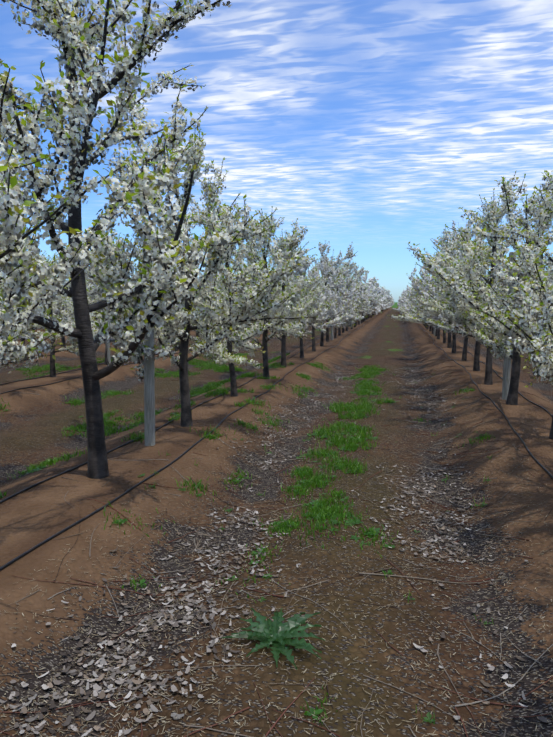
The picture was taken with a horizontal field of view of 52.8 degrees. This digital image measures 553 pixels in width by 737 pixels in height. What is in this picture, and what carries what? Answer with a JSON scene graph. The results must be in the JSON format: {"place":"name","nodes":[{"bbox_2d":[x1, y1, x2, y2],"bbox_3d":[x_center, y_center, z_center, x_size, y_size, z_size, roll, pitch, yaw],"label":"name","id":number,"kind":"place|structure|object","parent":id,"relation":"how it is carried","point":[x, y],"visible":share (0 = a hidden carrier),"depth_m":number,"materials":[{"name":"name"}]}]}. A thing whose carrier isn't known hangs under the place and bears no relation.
{"place":"outdoors","nodes":[
{"label":"outdoors","id":0,"kind":"place"},
{"bbox_2d":[0,302,552,736],"bbox_3d":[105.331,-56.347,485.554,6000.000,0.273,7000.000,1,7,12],"label":"terrain","id":1,"kind":"structure","parent":0,"point":[34,516],"depth_m":3.60,"materials":[{"name":"soil"}]},
{"bbox_2d":[0,248,59,354],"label":"cherry tree","id":2,"kind":"object","parent":1,"relation":"on","point":[38,257],"visible":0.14,"depth_m":8.94,"materials":[{"name":"white plant"}]},
{"bbox_2d":[0,250,62,346],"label":"cherry tree","id":3,"kind":"object","parent":1,"relation":"on","point":[23,339],"visible":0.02,"depth_m":15.83,"materials":[{"name":"white plant"}]},
{"bbox_2d":[6,253,101,376],"bbox_3d":[-4.421,-1.006,10.720,2.560,2.514,2.276,0,7,-1],"label":"cherry tree","id":4,"kind":"object","parent":1,"relation":"on","point":[67,303],"visible":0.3,"depth_m":10.60,"materials":[{"name":"white plant"}]},
{"bbox_2d":[0,111,131,372],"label":"cherry tree","id":5,"kind":"object","parent":1,"relation":"on","point":[12,225],"visible":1,"depth_m":2.99,"materials":[{"name":"white plant"}]},
{"bbox_2d":[38,256,100,346],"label":"cherry tree","id":6,"kind":"object","parent":1,"relation":"on","point":[63,341],"visible":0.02,"depth_m":17.78,"materials":[{"name":"white plant"}]},
{"bbox_2d":[60,270,115,328],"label":"cherry tree","id":7,"kind":"object","parent":1,"relation":"on","point":[89,289],"visible":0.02,"depth_m":19.48,"materials":[{"name":"white plant"}]},
{"bbox_2d":[104,311,110,363],"bbox_3d":[-3.826,-1.011,12.557,0.104,2.450,0.104,-1,7,-7],"label":"trellis post","id":8,"kind":"object","parent":1,"relation":"on","point":[107,345],"visible":0.11,"depth_m":12.59,"materials":[{"name":"grey wood"}]},
{"bbox_2d":[53,231,162,364],"bbox_3d":[-3.831,-1.506,12.447,2.648,3.062,2.742,0,6,-4],"label":"cherry tree","id":9,"kind":"object","parent":1,"relation":"on","point":[90,300],"visible":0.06,"depth_m":12.50,"materials":[{"name":"white plant"}]},
{"bbox_2d":[0,0,258,478],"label":"cherry tree","id":10,"kind":"object","parent":1,"relation":"on","point":[73,36],"visible":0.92,"depth_m":4.10,"materials":[{"name":"white plant"}]},
{"bbox_2d":[143,227,154,445],"bbox_3d":[-1.255,-0.152,5.473,0.139,2.451,0.104,-1,7,-6],"label":"trellis post","id":11,"kind":"object","parent":1,"relation":"on","point":[149,396],"visible":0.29,"depth_m":5.48,"materials":[{"name":"grey wood"}]},
{"bbox_2d":[124,271,180,331],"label":"cherry tree","id":12,"kind":"object","parent":1,"relation":"on","point":[133,276],"visible":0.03,"depth_m":14.42,"materials":[{"name":"white plant"}]},
{"bbox_2d":[173,269,219,350],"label":"cherry tree","id":13,"kind":"object","parent":1,"relation":"on","point":[175,348],"visible":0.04,"depth_m":16.25,"materials":[{"name":"white plant"}]},
{"bbox_2d":[84,119,317,426],"bbox_3d":[-1.170,-0.998,6.380,2.161,3.589,2.929,-6,9,-42],"label":"cherry tree","id":14,"kind":"object","parent":1,"relation":"on","point":[242,312],"visible":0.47,"depth_m":6.14,"materials":[{"name":"white plant"}]},
{"bbox_2d":[185,256,226,343],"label":"cherry tree","id":15,"kind":"object","parent":1,"relation":"on","point":[199,262],"visible":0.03,"depth_m":18.25,"materials":[{"name":"white plant"}]},
{"bbox_2d":[202,270,241,322],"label":"cherry tree","id":16,"kind":"object","parent":1,"relation":"on","point":[218,274],"visible":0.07,"depth_m":20.13,"materials":[{"name":"white plant"}]},
{"bbox_2d":[155,197,307,396],"bbox_3d":[-0.706,-0.978,8.373,2.410,3.003,2.528,-4,6,-21],"label":"cherry tree","id":17,"kind":"object","parent":1,"relation":"on","point":[225,356],"visible":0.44,"depth_m":7.92,"materials":[{"name":"white plant"}]},
{"bbox_2d":[0,351,494,724],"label":"grass tufts","id":18,"kind":"object","parent":1,"relation":"on","point":[329,512],"visible":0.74,"depth_m":6.07,"materials":[{"name":"green plant"}]},
{"bbox_2d":[200,206,317,378],"bbox_3d":[-0.271,-1.330,10.356,2.200,3.246,2.656,1,7,7],"label":"cherry tree","id":19,"kind":"object","parent":1,"relation":"on","point":[266,223],"visible":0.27,"depth_m":10.05,"materials":[{"name":"white plant"}]},
{"bbox_2d":[221,608,324,669],"bbox_3d":[-0.005,1.266,2.682,0.492,0.078,0.493,1,7,12],"label":"thistle rosette","id":20,"kind":"object","parent":1,"relation":"on","point":[277,634],"visible":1,"depth_m":2.67,"materials":[{"name":"green plant"}]},
{"bbox_2d":[0,364,552,736],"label":"fallen leaves","id":21,"kind":"object","parent":1,"relation":"on","point":[126,651],"visible":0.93,"depth_m":2.87,"materials":[{"name":"grey plant"}]},
{"bbox_2d":[0,352,552,736],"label":"pruned twigs","id":22,"kind":"object","parent":1,"relation":"on","point":[455,706],"visible":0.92,"depth_m":3.17,"materials":[{"name":"brown wood"}]},
{"bbox_2d":[0,316,552,570],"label":"drip hoses","id":23,"kind":"object","parent":1,"relation":"on","point":[93,513],"visible":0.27,"depth_m":5.36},
{"bbox_2d":[233,229,328,366],"bbox_3d":[0.196,-1.474,12.262,2.597,3.101,2.229,-3,7,-23],"label":"cherry tree","id":24,"kind":"object","parent":1,"relation":"on","point":[314,312],"visible":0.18,"depth_m":12.29,"materials":[{"name":"white plant"}]},
{"bbox_2d":[281,253,336,357],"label":"cherry tree","id":25,"kind":"object","parent":1,"relation":"on","point":[320,317],"visible":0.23,"depth_m":13.94,"materials":[{"name":"white plant"}]},
{"bbox_2d":[292,242,365,345],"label":"cherry tree","id":26,"kind":"object","parent":1,"relation":"on","point":[324,265],"visible":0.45,"depth_m":17.76,"materials":[{"name":"white plant"}]},
{"bbox_2d":[291,263,367,350],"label":"cherry tree","id":27,"kind":"object","parent":1,"relation":"on","point":[328,293],"visible":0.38,"depth_m":16.08,"materials":[{"name":"white plant"}]},
{"bbox_2d":[295,258,366,341],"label":"cherry tree","id":28,"kind":"object","parent":1,"relation":"on","point":[348,285],"visible":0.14,"depth_m":19.61,"materials":[{"name":"white plant"}]},
{"bbox_2d":[331,284,333,339],"bbox_3d":[2.108,-2.004,21.012,0.104,2.450,0.104,2,6,15],"label":"trellis post","id":29,"kind":"object","parent":1,"relation":"on","point":[332,327],"visible":0.17,"depth_m":21.03,"materials":[{"name":"grey wood"}]},
{"bbox_2d":[326,269,352,337],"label":"cherry tree","id":30,"kind":"object","parent":1,"relation":"on","point":[335,330],"visible":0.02,"depth_m":21.85,"materials":[{"name":"white plant"}]},
{"bbox_2d":[334,264,369,335],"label":"cherry tree","id":31,"kind":"object","parent":1,"relation":"on","point":[356,303],"visible":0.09,"depth_m":23.64,"materials":[{"name":"white plant"}]},
{"bbox_2d":[334,258,370,330],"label":"cherry tree","id":32,"kind":"object","parent":1,"relation":"on","point":[352,269],"visible":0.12,"depth_m":27.42,"materials":[{"name":"white plant"}]},
{"bbox_2d":[335,264,370,332],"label":"cherry tree","id":33,"kind":"object","parent":1,"relation":"on","point":[362,305],"visible":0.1,"depth_m":25.49,"materials":[{"name":"white plant"}]},
{"bbox_2d":[351,291,374,328],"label":"cherry tree","id":34,"kind":"object","parent":1,"relation":"on","point":[364,310],"visible":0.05,"depth_m":29.76,"materials":[{"name":"white plant"}]},
{"bbox_2d":[354,278,375,326],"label":"cherry tree","id":35,"kind":"object","parent":1,"relation":"on","point":[370,304],"visible":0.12,"depth_m":31.34,"materials":[{"name":"white plant"}]},
{"bbox_2d":[356,296,379,325],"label":"cherry tree","id":36,"kind":"object","parent":1,"relation":"on","point":[374,301],"visible":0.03,"depth_m":33.58,"materials":[{"name":"white plant"}]},
{"bbox_2d":[361,282,377,322],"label":"cherry tree","id":37,"kind":"object","parent":1,"relation":"on","point":[368,288],"visible":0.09,"depth_m":37.38,"materials":[{"name":"white plant"}]},
{"bbox_2d":[356,269,383,321],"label":"cherry tree","id":38,"kind":"object","parent":1,"relation":"on","point":[364,279],"visible":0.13,"depth_m":39.10,"materials":[{"name":"white plant"}]},
{"bbox_2d":[358,284,382,324],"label":"cherry tree","id":39,"kind":"object","parent":1,"relation":"on","point":[378,296],"visible":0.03,"depth_m":35.33,"materials":[{"name":"white plant"}]},
{"bbox_2d":[364,298,378,320],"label":"cherry tree","id":40,"kind":"object","parent":1,"relation":"on","point":[375,310],"visible":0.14,"depth_m":41.30,"materials":[{"name":"white plant"}]},
{"bbox_2d":[366,283,382,318],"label":"cherry tree","id":41,"kind":"object","parent":1,"relation":"on","point":[374,295],"visible":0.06,"depth_m":47.07,"materials":[{"name":"white plant"}]},
{"bbox_2d":[368,287,384,317],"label":"cherry tree","id":42,"kind":"object","parent":1,"relation":"on","point":[381,305],"visible":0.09,"depth_m":48.50,"materials":[{"name":"white plant"}]},
{"bbox_2d":[371,281,382,302],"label":"cherry tree","id":43,"kind":"object","parent":1,"relation":"on","point":[376,284],"visible":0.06,"depth_m":52.50,"materials":[{"name":"white plant"}]},
{"bbox_2d":[368,277,390,314],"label":"cherry tree","id":44,"kind":"object","parent":1,"relation":"on","point":[380,291],"visible":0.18,"depth_m":60.25,"materials":[{"name":"white plant"}]},
{"bbox_2d":[392,281,426,327],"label":"cherry tree","id":45,"kind":"object","parent":1,"relation":"on","point":[409,301],"visible":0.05,"depth_m":31.03,"materials":[{"name":"white plant"}]},
{"bbox_2d":[394,271,448,335],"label":"cherry tree","id":46,"kind":"object","parent":1,"relation":"on","point":[405,308],"visible":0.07,"depth_m":23.24,"materials":[{"name":"white plant"}]},
{"bbox_2d":[411,277,433,333],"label":"cherry tree","id":47,"kind":"object","parent":1,"relation":"on","point":[421,318],"visible":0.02,"depth_m":25.19,"materials":[{"name":"white plant"}]},
{"bbox_2d":[407,294,442,338],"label":"cherry tree","id":48,"kind":"object","parent":1,"relation":"on","point":[438,333],"visible":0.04,"depth_m":21.30,"materials":[{"name":"white plant"}]},
{"bbox_2d":[414,258,456,347],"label":"cherry tree","id":49,"kind":"object","parent":1,"relation":"on","point":[449,344],"visible":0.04,"depth_m":17.40,"materials":[{"name":"white plant"}]},
{"bbox_2d":[415,285,475,343],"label":"cherry tree","id":50,"kind":"object","parent":1,"relation":"on","point":[444,337],"visible":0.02,"depth_m":19.35,"materials":[{"name":"white plant"}]},
{"bbox_2d":[387,236,507,370],"bbox_3d":[4.003,-1.317,11.644,3.053,2.930,2.649,0,7,1],"label":"cherry tree","id":51,"kind":"object","parent":1,"relation":"on","point":[409,317],"visible":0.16,"depth_m":11.65,"materials":[{"name":"white plant"}]},
{"bbox_2d":[406,220,497,352],"bbox_3d":[5.137,-2.137,15.103,2.607,3.757,2.360,-2,7,-17],"label":"cherry tree","id":52,"kind":"object","parent":1,"relation":"on","point":[424,275],"visible":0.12,"depth_m":15.31,"materials":[{"name":"white plant"}]},
{"bbox_2d":[418,239,487,360],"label":"cherry tree","id":53,"kind":"object","parent":1,"relation":"on","point":[431,287],"visible":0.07,"depth_m":13.46,"materials":[{"name":"white plant"}]},
{"bbox_2d":[408,171,552,404],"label":"cherry tree","id":54,"kind":"object","parent":1,"relation":"on","point":[460,287],"visible":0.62,"depth_m":7.29,"materials":[{"name":"white plant"}]},
{"bbox_2d":[411,188,552,384],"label":"cherry tree","id":55,"kind":"object","parent":1,"relation":"on","point":[447,312],"visible":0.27,"depth_m":9.58,"materials":[{"name":"white plant"}]},
{"bbox_2d":[502,252,515,399],"bbox_3d":[3.397,-0.460,8.152,0.104,2.450,0.104,-2,7,-14],"label":"trellis post","id":56,"kind":"object","parent":1,"relation":"on","point":[506,374],"visible":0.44,"depth_m":8.16,"materials":[{"name":"grey wood"}]},
{"bbox_2d":[477,170,552,438],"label":"cherry tree","id":57,"kind":"object","parent":1,"relation":"on","point":[532,267],"visible":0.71,"depth_m":5.12,"materials":[{"name":"white plant"}]},
{"bbox_2d":[499,181,552,386],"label":"cherry tree","id":58,"kind":"object","parent":1,"relation":"on","point":[541,349],"visible":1,"depth_m":3.61,"materials":[{"name":"white plant"}]},
{"bbox_2d":[0,0,552,301],"label":"sky","id":59,"kind":"structure","parent":0,"point":[369,124],"materials":[{"name":"blue"}]}
]}

